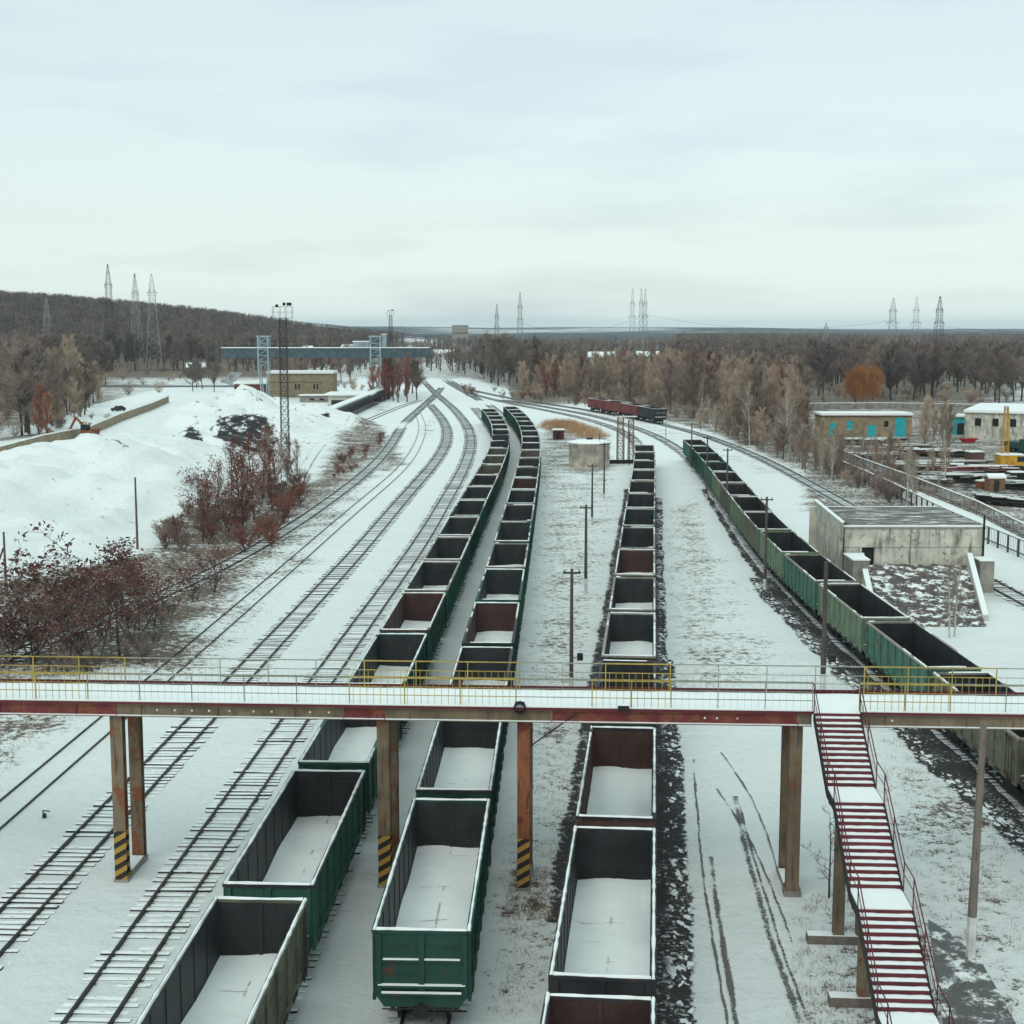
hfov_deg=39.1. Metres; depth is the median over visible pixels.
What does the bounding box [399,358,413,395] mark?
bare tree
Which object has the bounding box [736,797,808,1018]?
wheel rut
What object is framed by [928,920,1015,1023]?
path
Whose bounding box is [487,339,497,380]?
bare tree
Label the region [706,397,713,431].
young tree
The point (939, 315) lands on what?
transmission tower
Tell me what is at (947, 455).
yard sapling
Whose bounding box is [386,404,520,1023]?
railway track
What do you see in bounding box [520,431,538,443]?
open wagon
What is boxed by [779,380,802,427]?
wood tree
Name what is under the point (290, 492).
shrub
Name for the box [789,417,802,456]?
young tree
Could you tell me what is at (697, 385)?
wood tree
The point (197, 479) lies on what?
thicket tree
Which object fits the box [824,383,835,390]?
undergrowth bush
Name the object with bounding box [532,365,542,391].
wood tree
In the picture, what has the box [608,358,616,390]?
wood tree
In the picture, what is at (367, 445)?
red shrub
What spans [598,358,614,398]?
wood tree
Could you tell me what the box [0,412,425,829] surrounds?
railway track
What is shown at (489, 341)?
bare tree
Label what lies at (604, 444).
utility pole
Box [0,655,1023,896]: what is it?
footbridge
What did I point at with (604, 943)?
open wagon
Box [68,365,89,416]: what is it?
young tree
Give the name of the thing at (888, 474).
shrub
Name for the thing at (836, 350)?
tall tree
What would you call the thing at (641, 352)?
house
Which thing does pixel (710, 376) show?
wood tree
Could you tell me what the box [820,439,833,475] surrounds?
young tree
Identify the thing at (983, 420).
warehouse
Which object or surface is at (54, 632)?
leafy tree
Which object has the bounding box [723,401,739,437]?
young tree
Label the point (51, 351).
bare tree
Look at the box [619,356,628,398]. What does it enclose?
wood tree
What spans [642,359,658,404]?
wood tree
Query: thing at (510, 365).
bare tree
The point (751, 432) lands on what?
undergrowth bush
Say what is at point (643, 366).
wood tree
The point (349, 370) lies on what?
bare tree
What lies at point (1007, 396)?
undergrowth bush
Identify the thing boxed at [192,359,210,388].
bare tree
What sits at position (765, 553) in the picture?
utility pole
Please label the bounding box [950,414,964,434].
lean to
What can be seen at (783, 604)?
coal strip
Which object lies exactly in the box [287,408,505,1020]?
railway track
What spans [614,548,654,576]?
open wagon
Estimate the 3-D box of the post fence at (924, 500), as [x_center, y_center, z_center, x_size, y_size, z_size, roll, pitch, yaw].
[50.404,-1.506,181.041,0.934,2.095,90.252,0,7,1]
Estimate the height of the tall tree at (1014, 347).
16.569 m
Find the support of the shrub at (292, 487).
on the ground at (80, 488)
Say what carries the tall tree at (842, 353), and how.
on the ground at (80, 488)
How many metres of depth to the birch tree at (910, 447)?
181.89 m
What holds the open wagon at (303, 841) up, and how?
on the railway track at (476, 411)
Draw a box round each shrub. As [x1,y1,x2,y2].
[150,519,171,543]
[151,518,171,539]
[155,524,167,535]
[157,533,173,548]
[158,512,186,531]
[161,514,186,533]
[164,524,181,540]
[166,519,194,547]
[168,530,197,550]
[177,495,195,515]
[185,508,221,535]
[191,514,224,543]
[220,525,243,542]
[223,510,240,530]
[224,496,243,513]
[225,519,263,552]
[232,499,257,519]
[251,480,268,503]
[251,507,277,519]
[252,503,283,530]
[252,514,282,540]
[254,470,279,496]
[260,525,281,546]
[262,473,288,497]
[264,481,289,507]
[266,493,299,522]
[271,488,300,515]
[275,490,296,504]
[277,463,308,484]
[278,454,294,472]
[279,479,306,506]
[289,482,310,503]
[291,473,313,488]
[337,452,348,462]
[345,450,353,457]
[347,463,354,470]
[361,443,370,452]
[375,436,382,445]
[841,466,859,479]
[845,463,861,477]
[848,465,870,481]
[852,472,866,487]
[854,463,874,484]
[868,470,891,494]
[869,469,888,485]
[870,471,895,491]
[874,469,893,486]
[875,479,900,498]
[881,480,899,502]
[888,472,909,490]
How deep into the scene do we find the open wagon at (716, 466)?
203.05 m
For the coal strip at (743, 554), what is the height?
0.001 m
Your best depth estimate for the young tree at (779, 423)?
255.62 m
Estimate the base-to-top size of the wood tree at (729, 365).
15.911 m
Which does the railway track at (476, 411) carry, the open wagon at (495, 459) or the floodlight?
the open wagon at (495, 459)
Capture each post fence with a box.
[824,443,1023,536]
[839,461,1023,556]
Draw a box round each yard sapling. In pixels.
[860,422,866,446]
[868,437,884,468]
[881,438,885,463]
[884,451,891,472]
[885,431,897,458]
[887,450,900,479]
[896,438,903,460]
[903,448,919,475]
[913,394,937,438]
[915,397,934,443]
[927,448,937,470]
[928,402,940,439]
[935,402,953,444]
[936,467,942,488]
[939,403,956,446]
[939,442,954,471]
[941,401,952,431]
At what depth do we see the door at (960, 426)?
305.11 m
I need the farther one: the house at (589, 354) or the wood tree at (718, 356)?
the house at (589, 354)
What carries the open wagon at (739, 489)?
on the railway track at (964, 754)
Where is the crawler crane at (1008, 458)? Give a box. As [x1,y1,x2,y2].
[994,406,1023,470]
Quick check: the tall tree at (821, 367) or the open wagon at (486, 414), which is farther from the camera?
the tall tree at (821, 367)
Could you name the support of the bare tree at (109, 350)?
on the ground at (80, 488)
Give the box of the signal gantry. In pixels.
[610,416,636,463]
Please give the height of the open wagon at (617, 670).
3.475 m
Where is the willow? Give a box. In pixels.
[836,363,885,402]
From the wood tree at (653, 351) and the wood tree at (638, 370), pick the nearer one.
the wood tree at (638, 370)
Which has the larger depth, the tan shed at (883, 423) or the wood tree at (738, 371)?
the wood tree at (738, 371)
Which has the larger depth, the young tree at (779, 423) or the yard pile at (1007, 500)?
the young tree at (779, 423)
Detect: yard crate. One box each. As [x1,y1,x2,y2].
[950,463,963,469]
[965,450,984,459]
[975,479,984,488]
[1007,471,1023,479]
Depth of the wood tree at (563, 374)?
477.96 m
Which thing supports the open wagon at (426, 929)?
on the railway track at (463, 1009)
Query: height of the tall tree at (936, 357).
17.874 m
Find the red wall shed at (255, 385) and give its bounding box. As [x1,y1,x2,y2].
[233,381,267,394]
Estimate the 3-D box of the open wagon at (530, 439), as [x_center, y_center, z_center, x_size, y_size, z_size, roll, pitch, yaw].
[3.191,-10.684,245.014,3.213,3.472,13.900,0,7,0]
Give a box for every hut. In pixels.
[552,428,564,439]
[983,473,1006,490]
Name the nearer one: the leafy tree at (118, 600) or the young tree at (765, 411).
the leafy tree at (118, 600)
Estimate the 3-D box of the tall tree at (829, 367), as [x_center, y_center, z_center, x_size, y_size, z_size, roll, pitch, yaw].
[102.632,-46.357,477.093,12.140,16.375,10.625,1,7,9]
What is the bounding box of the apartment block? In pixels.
[452,325,467,343]
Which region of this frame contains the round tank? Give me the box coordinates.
[568,434,610,468]
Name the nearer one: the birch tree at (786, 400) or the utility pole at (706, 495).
the utility pole at (706, 495)
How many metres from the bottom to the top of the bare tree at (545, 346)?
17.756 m
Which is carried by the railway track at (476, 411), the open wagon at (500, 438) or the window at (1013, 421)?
the open wagon at (500, 438)
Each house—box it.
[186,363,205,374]
[433,350,453,358]
[586,352,615,364]
[636,351,658,359]
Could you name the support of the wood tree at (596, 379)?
on the ground at (80, 488)
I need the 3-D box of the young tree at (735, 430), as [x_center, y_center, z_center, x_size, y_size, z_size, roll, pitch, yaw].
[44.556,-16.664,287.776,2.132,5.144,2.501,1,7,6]
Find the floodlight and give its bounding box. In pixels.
[618,703,629,710]
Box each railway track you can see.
[0,404,453,970]
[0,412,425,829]
[1,387,443,661]
[48,380,476,1023]
[258,400,421,536]
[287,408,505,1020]
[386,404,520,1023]
[441,377,481,399]
[443,376,469,393]
[465,392,643,450]
[475,390,1023,609]
[502,400,1023,814]
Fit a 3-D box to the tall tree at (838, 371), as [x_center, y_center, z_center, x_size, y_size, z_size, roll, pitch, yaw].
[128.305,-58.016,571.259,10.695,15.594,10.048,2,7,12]
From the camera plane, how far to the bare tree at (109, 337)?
753.97 m
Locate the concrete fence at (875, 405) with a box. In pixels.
[808,402,975,410]
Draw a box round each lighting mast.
[272,302,292,458]
[388,310,393,346]
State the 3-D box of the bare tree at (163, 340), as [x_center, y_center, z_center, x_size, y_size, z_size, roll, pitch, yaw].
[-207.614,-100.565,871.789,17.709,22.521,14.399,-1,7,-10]
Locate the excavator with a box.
[69,416,99,433]
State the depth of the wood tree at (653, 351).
525.79 m
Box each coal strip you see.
[545,489,627,921]
[655,498,667,659]
[655,659,696,1023]
[701,489,763,577]
[732,521,1017,796]
[750,578,1023,853]
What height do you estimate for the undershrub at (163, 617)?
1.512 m
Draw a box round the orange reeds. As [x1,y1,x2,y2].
[537,417,612,439]
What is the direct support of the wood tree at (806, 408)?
on the ground at (80, 488)
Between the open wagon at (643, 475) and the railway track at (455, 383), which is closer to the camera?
the open wagon at (643, 475)
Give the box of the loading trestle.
[317,386,390,416]
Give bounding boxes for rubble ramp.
[843,553,995,626]
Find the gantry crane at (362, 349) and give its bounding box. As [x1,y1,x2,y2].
[221,334,429,394]
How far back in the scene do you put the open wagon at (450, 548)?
130.50 m
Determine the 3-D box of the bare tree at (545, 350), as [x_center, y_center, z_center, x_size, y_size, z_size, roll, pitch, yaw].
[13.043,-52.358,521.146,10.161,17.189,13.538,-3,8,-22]
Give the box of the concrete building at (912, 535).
[809,499,985,569]
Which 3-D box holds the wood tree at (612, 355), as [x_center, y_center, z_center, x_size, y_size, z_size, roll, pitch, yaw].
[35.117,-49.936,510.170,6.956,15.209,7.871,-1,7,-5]
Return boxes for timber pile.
[837,438,906,444]
[882,460,994,465]
[903,448,964,455]
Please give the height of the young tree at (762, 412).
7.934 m
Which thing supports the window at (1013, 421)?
in the warehouse
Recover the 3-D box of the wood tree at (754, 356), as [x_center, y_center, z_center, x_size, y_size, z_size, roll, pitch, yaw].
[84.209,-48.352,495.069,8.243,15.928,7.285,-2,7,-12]
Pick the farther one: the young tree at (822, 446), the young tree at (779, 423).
the young tree at (779, 423)
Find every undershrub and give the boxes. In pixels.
[0,638,21,667]
[13,613,40,633]
[19,625,48,654]
[55,651,78,671]
[64,616,82,636]
[73,637,87,654]
[114,592,144,627]
[118,638,132,656]
[123,632,146,650]
[123,632,158,662]
[142,625,168,642]
[155,606,172,624]
[159,591,182,616]
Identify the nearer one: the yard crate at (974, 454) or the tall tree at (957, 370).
the yard crate at (974, 454)
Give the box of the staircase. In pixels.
[806,683,953,1023]
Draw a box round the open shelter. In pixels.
[325,391,381,405]
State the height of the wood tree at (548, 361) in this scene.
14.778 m
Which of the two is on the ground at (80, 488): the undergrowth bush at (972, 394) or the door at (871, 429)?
the undergrowth bush at (972, 394)
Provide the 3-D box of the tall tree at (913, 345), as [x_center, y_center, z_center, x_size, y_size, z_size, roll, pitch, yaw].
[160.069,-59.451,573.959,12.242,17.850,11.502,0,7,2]
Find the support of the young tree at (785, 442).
on the ground at (80, 488)
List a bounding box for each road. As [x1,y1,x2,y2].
[0,390,171,437]
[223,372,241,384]
[846,469,1023,557]
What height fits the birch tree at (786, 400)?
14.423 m
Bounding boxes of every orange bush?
[366,367,378,390]
[373,358,378,388]
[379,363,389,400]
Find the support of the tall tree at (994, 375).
on the ground at (80, 488)
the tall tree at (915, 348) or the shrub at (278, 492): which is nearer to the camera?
the shrub at (278, 492)
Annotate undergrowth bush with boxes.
[0,407,15,420]
[0,419,22,435]
[51,415,68,428]
[55,418,66,428]
[122,380,137,394]
[152,380,169,392]
[346,380,356,388]
[530,384,544,398]
[551,382,561,394]
[557,383,568,395]
[567,382,584,397]
[580,389,592,399]
[592,389,606,397]
[602,385,620,399]
[619,391,633,401]
[631,397,651,404]
[638,393,651,405]
[646,391,662,406]
[648,395,665,407]
[665,400,686,417]
[675,396,690,411]
[680,403,698,418]
[695,401,719,422]
[734,423,755,442]
[745,423,774,448]
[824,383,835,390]
[831,464,849,477]
[837,470,849,484]
[844,476,854,486]
[847,440,856,448]
[847,449,862,462]
[852,445,866,451]
[871,487,882,496]
[900,483,920,499]
[903,470,924,487]
[921,483,936,495]
[937,390,948,399]
[959,390,975,400]
[970,390,979,400]
[981,384,992,395]
[1001,389,1014,400]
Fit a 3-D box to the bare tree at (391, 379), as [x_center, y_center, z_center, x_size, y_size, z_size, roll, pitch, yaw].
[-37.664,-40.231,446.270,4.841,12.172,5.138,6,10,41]
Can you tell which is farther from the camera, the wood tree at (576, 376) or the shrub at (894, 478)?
the wood tree at (576, 376)
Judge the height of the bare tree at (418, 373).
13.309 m
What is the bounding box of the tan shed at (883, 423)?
[813,411,913,436]
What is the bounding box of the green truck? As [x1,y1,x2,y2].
[1003,439,1023,453]
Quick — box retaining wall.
[0,396,168,451]
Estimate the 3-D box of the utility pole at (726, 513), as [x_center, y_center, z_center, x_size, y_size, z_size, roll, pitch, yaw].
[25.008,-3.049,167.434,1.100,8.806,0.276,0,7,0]
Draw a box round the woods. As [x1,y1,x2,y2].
[0,289,1023,385]
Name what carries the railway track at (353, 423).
on the ground at (80, 488)
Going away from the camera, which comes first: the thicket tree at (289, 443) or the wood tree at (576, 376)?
the thicket tree at (289, 443)
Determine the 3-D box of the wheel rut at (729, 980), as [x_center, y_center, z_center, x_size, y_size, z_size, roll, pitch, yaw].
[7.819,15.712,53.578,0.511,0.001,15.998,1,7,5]
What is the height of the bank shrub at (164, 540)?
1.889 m
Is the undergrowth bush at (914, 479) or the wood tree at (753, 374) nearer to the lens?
the undergrowth bush at (914, 479)
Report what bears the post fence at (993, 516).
on the ground at (80, 488)
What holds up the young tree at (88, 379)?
on the ground at (80, 488)
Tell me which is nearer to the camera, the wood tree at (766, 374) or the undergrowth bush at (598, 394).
the wood tree at (766, 374)
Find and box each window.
[375,398,381,402]
[847,421,852,429]
[884,421,888,427]
[974,418,980,426]
[992,419,998,426]
[1009,419,1016,427]
[1017,457,1023,461]
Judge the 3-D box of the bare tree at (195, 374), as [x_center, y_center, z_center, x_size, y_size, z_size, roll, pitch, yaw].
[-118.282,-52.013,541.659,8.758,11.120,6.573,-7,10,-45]
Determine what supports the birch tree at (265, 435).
on the ground at (80, 488)
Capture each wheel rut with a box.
[693,759,728,1023]
[709,856,738,1023]
[716,788,791,938]
[721,752,778,876]
[733,796,800,1019]
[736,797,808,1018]
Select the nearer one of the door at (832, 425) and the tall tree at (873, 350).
the door at (832, 425)
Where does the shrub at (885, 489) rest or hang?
on the ground at (80, 488)
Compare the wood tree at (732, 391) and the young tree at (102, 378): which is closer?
the wood tree at (732, 391)
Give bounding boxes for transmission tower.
[42,297,50,333]
[103,264,119,366]
[129,274,145,370]
[145,274,162,368]
[494,304,499,338]
[516,293,523,339]
[628,289,635,351]
[637,288,643,350]
[641,289,647,349]
[823,323,828,340]
[886,298,898,341]
[911,297,920,343]
[932,296,944,342]
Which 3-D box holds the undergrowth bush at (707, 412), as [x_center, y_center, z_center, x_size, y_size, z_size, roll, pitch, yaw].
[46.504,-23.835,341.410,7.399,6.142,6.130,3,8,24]
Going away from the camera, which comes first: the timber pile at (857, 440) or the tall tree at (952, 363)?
the timber pile at (857, 440)
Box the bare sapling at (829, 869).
[797,805,834,897]
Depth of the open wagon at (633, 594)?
109.50 m
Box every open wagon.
[135,896,308,1023]
[222,769,365,954]
[298,720,401,813]
[347,633,427,726]
[371,798,490,1022]
[379,592,445,665]
[404,561,460,620]
[415,721,503,844]
[423,536,470,586]
[438,516,479,559]
[448,646,512,746]
[449,500,486,537]
[459,486,492,519]
[462,602,519,680]
[468,474,498,504]
[475,464,502,490]
[475,568,524,630]
[481,409,496,421]
[481,455,506,479]
[484,412,500,425]
[485,448,508,467]
[486,542,528,593]
[487,416,503,429]
[489,420,505,434]
[489,441,509,460]
[491,424,507,437]
[491,435,509,440]
[492,429,509,434]
[494,521,531,565]
[500,504,534,542]
[503,406,518,421]
[505,490,536,524]
[507,409,523,426]
[510,477,537,508]
[511,413,527,427]
[514,417,530,431]
[514,467,539,493]
[517,421,534,437]
[517,458,540,482]
[519,426,537,442]
[519,450,540,459]
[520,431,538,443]
[521,436,540,442]
[521,443,540,449]
[540,992,655,1023]
[548,825,656,997]
[575,725,656,828]
[587,398,609,412]
[591,659,656,727]
[601,612,655,660]
[604,400,629,415]
[609,576,655,612]
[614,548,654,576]
[618,526,654,548]
[621,403,647,419]
[622,508,654,526]
[625,493,655,510]
[628,481,655,495]
[630,470,655,492]
[632,460,655,469]
[633,452,655,460]
[634,445,654,451]
[638,406,666,422]
[683,439,708,464]
[690,446,716,471]
[697,453,725,481]
[704,462,734,495]
[712,471,744,504]
[720,483,756,519]
[730,496,771,541]
[742,511,790,562]
[759,530,818,588]
[783,554,856,621]
[818,583,908,664]
[865,621,981,690]
[932,671,1023,801]
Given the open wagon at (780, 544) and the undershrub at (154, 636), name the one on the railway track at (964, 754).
the open wagon at (780, 544)
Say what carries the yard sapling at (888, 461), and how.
on the ground at (80, 488)
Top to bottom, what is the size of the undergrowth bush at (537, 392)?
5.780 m
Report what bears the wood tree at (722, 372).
on the ground at (80, 488)
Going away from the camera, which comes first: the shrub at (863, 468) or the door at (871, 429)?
the shrub at (863, 468)
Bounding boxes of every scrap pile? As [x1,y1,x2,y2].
[932,473,985,482]
[969,464,1020,473]
[1005,479,1023,489]
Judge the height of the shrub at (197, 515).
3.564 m
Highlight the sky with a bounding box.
[0,0,1023,328]
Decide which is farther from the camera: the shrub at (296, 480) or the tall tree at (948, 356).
the tall tree at (948, 356)
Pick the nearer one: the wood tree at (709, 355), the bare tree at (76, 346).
the wood tree at (709, 355)
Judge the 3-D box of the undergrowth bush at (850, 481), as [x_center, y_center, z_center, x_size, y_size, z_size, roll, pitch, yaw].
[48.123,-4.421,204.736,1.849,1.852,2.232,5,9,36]
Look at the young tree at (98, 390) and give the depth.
426.03 m
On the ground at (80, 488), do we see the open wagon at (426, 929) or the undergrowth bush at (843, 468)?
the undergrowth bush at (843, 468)
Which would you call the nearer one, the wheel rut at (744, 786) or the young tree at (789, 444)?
the wheel rut at (744, 786)
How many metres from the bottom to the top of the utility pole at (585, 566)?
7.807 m
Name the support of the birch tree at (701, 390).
on the ground at (80, 488)
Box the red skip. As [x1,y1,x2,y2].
[959,438,977,441]
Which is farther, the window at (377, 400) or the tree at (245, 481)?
the window at (377, 400)
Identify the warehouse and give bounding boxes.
[963,403,1023,439]
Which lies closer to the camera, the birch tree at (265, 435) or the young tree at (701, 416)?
the birch tree at (265, 435)
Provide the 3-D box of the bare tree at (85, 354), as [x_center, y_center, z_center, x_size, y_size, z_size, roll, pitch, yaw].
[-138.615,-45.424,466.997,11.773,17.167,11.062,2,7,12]
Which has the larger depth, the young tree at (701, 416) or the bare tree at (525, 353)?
the bare tree at (525, 353)
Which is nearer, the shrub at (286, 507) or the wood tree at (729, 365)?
the shrub at (286, 507)
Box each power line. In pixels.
[154,313,494,337]
[645,314,886,328]
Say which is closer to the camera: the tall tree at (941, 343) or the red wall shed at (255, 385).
the red wall shed at (255, 385)
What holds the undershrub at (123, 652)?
on the ground at (80, 488)
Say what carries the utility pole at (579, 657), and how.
on the ground at (80, 488)
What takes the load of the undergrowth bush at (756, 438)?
on the ground at (80, 488)
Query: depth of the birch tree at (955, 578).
104.96 m
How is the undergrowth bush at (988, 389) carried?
on the ground at (80, 488)
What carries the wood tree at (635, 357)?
on the ground at (80, 488)
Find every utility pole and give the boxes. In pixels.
[0,532,6,592]
[134,477,138,548]
[563,569,582,685]
[580,505,592,593]
[588,464,596,523]
[600,442,608,498]
[690,422,692,471]
[705,436,707,501]
[723,448,732,521]
[760,497,772,589]
[820,561,835,689]
[965,722,986,958]
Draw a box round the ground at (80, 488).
[0,318,1023,1023]
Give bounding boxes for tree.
[0,335,20,403]
[0,335,38,414]
[0,336,58,435]
[0,336,64,420]
[0,345,50,433]
[0,350,49,432]
[0,520,163,671]
[0,554,122,663]
[0,557,56,660]
[0,566,27,638]
[3,327,35,358]
[11,560,156,661]
[15,581,101,671]
[18,336,71,428]
[23,333,55,349]
[30,382,44,434]
[39,336,64,365]
[39,349,50,358]
[39,390,55,433]
[41,384,55,422]
[43,579,125,639]
[45,354,73,417]
[46,346,55,356]
[46,351,72,418]
[53,368,76,413]
[55,332,83,410]
[57,563,151,639]
[59,337,83,370]
[60,334,88,362]
[60,335,92,362]
[63,369,97,414]
[65,377,81,416]
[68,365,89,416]
[69,537,155,656]
[70,346,101,370]
[72,360,98,390]
[74,548,193,642]
[78,333,99,365]
[80,369,91,410]
[81,347,104,369]
[82,370,98,407]
[85,362,106,402]
[89,336,115,377]
[91,360,106,401]
[92,340,117,377]
[92,342,116,384]
[94,375,102,403]
[101,330,124,370]
[102,333,123,366]
[107,558,198,625]
[118,329,147,370]
[123,330,148,360]
[140,333,157,367]
[154,333,172,362]
[158,329,179,363]
[163,333,182,364]
[170,334,190,367]
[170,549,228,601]
[174,462,239,529]
[175,471,213,526]
[178,331,203,361]
[181,362,200,390]
[184,340,197,360]
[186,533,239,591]
[187,360,204,387]
[191,479,214,541]
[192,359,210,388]
[192,454,272,537]
[202,353,221,374]
[207,362,223,391]
[210,456,226,507]
[219,433,247,508]
[221,436,238,494]
[227,439,257,531]
[233,430,269,518]
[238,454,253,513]
[249,422,280,497]
[256,423,285,486]
[256,436,284,510]
[258,427,271,504]
[266,358,276,369]
[273,359,285,369]
[274,429,288,483]
[277,432,294,477]
[289,358,304,369]
[291,438,301,470]
[294,358,308,369]
[310,358,318,369]
[310,358,325,369]
[323,358,347,369]
[327,358,335,369]
[332,358,347,379]
[344,358,360,377]
[356,358,366,372]
[374,358,403,398]
[378,358,394,399]
[386,363,396,400]
[389,362,404,402]
[395,353,413,401]
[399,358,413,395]
[402,358,424,386]
[404,359,425,399]
[408,358,424,393]
[468,336,485,374]
[474,335,497,377]
[476,333,515,385]
[479,346,486,378]
[480,330,491,351]
[480,350,499,382]
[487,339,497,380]
[493,332,509,376]
[493,342,510,381]
[499,347,515,384]
[502,341,524,382]
[503,334,512,378]
[503,336,542,380]
[506,341,532,371]
[516,361,529,391]
[516,361,529,394]
[520,334,543,379]
[524,350,539,385]
[528,362,535,380]
[530,351,541,382]
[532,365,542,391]
[536,343,553,366]
[537,344,559,386]
[538,342,560,358]
[538,359,548,389]
[540,365,551,397]
[542,353,551,388]
[546,355,558,389]
[547,348,566,385]
[548,360,559,396]
[556,348,574,380]
[559,353,572,395]
[561,350,575,391]
[562,361,574,389]
[568,365,574,393]
[569,358,583,397]
[571,350,587,367]
[574,355,588,395]
[580,347,591,387]
[580,362,589,384]
[584,366,593,397]
[587,351,599,392]
[590,364,610,395]
[593,356,614,398]
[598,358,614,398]
[601,349,609,366]
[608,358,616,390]
[609,351,617,386]
[613,353,645,402]
[614,348,620,387]
[615,348,632,393]
[617,350,634,390]
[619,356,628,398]
[620,360,629,396]
[628,372,641,403]
[631,367,643,402]
[632,352,639,387]
[637,352,648,396]
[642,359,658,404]
[645,364,656,394]
[646,346,657,362]
[647,353,660,396]
[650,370,664,406]
[651,350,672,393]
[652,354,687,413]
[660,380,673,409]
[661,356,679,406]
[668,347,678,363]
[669,357,713,413]
[671,371,684,406]
[676,351,686,374]
[680,351,693,379]
[680,372,690,407]
[686,374,715,408]
[686,375,698,416]
[690,346,697,360]
[691,350,713,376]
[694,375,711,428]
[696,403,706,430]
[701,373,723,409]
[702,356,710,377]
[705,350,718,370]
[705,353,718,368]
[705,370,715,407]
[706,372,722,412]
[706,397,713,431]
[708,351,723,365]
[710,405,720,433]
[711,404,718,434]
[712,359,723,391]
[712,361,729,399]
[714,346,723,371]
[715,354,738,376]
[718,370,731,405]
[719,356,736,389]
[719,379,735,415]
[721,403,731,436]
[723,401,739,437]
[724,357,768,388]
[724,378,737,412]
[724,403,732,435]
[725,384,762,408]
[727,347,736,367]
[728,409,743,439]
[729,364,784,442]
[729,403,743,434]
[730,360,748,397]
[731,417,737,438]
[732,357,751,403]
[735,350,749,368]
[737,406,764,442]
[739,403,753,443]
[741,380,756,444]
[747,404,759,443]
[749,350,759,362]
[751,414,773,448]
[752,410,766,446]
[756,407,772,438]
[756,421,768,451]
[760,405,773,440]
[761,364,778,412]
[761,365,787,428]
[761,369,779,422]
[763,356,773,372]
[764,352,787,397]
[766,412,782,430]
[768,420,772,449]
[770,421,794,458]
[771,418,783,457]
[774,367,787,424]
[774,419,783,454]
[776,378,799,457]
[779,356,791,377]
[779,367,810,415]
[779,377,802,420]
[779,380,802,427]
[779,384,810,423]
[785,359,829,397]
[786,346,809,367]
[786,427,792,460]
[787,408,815,438]
[787,415,794,453]
[787,416,801,451]
[788,354,797,367]
[788,367,805,390]
[788,427,814,469]
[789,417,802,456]
[790,346,820,373]
[792,423,805,460]
[792,432,797,463]
[793,355,812,391]
[796,345,816,369]
[796,428,812,456]
[798,392,813,428]
[799,439,811,471]
[806,339,824,351]
[806,344,837,399]
[807,350,838,395]
[809,427,821,468]
[809,439,820,467]
[810,417,830,466]
[813,341,838,387]
[816,432,823,472]
[818,448,824,476]
[820,344,841,386]
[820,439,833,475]
[820,440,829,473]
[821,428,845,479]
[827,433,838,482]
[832,432,850,477]
[833,341,863,393]
[834,346,859,376]
[834,348,843,384]
[837,343,848,383]
[841,348,873,401]
[844,344,866,356]
[845,336,863,348]
[855,350,871,366]
[861,337,882,356]
[862,353,887,399]
[863,340,887,397]
[866,344,886,396]
[879,353,904,400]
[880,346,911,385]
[882,336,901,349]
[883,342,891,352]
[890,346,913,393]
[890,347,903,386]
[898,349,933,400]
[899,348,929,397]
[899,430,921,505]
[900,446,919,505]
[904,342,928,385]
[907,341,924,384]
[915,358,933,396]
[924,342,947,395]
[924,352,949,397]
[927,344,949,387]
[928,337,946,347]
[933,411,953,485]
[933,558,959,637]
[940,340,959,380]
[943,348,959,384]
[944,554,971,636]
[945,344,969,391]
[948,351,965,386]
[955,342,991,390]
[962,340,978,385]
[966,339,977,349]
[969,344,997,393]
[974,343,997,390]
[976,347,1016,401]
[976,357,994,394]
[980,349,1023,402]
[990,342,1013,380]
[998,349,1022,401]
[1005,346,1018,390]
[1009,345,1018,383]
[1012,348,1023,400]
[1013,347,1023,382]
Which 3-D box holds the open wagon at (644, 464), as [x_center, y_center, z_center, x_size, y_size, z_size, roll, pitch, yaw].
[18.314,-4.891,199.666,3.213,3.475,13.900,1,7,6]
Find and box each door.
[830,423,835,435]
[867,425,875,436]
[894,418,905,436]
[957,423,963,434]
[994,480,998,490]
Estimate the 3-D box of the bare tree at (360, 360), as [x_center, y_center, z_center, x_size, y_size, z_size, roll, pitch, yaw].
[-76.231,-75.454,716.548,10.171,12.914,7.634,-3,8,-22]
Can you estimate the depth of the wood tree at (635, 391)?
419.47 m
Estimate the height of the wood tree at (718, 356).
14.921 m
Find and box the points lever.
[42,810,49,817]
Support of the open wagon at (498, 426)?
on the railway track at (476, 411)
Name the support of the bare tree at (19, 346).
on the ground at (80, 488)
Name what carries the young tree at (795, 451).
on the ground at (80, 488)
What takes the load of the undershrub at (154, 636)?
on the ground at (80, 488)
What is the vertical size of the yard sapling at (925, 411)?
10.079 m
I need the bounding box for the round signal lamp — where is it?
[514,701,525,713]
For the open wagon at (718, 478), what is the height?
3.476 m
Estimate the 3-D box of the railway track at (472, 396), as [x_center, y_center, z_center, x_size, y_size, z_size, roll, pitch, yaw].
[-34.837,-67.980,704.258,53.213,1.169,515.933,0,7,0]
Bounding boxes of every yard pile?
[847,452,910,459]
[878,443,932,450]
[889,462,949,469]
[897,471,985,476]
[897,475,954,485]
[929,450,985,457]
[939,465,1006,472]
[972,474,1017,481]
[974,493,1023,507]
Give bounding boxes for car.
[111,405,125,410]
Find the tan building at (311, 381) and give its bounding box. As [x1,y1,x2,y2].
[266,370,337,397]

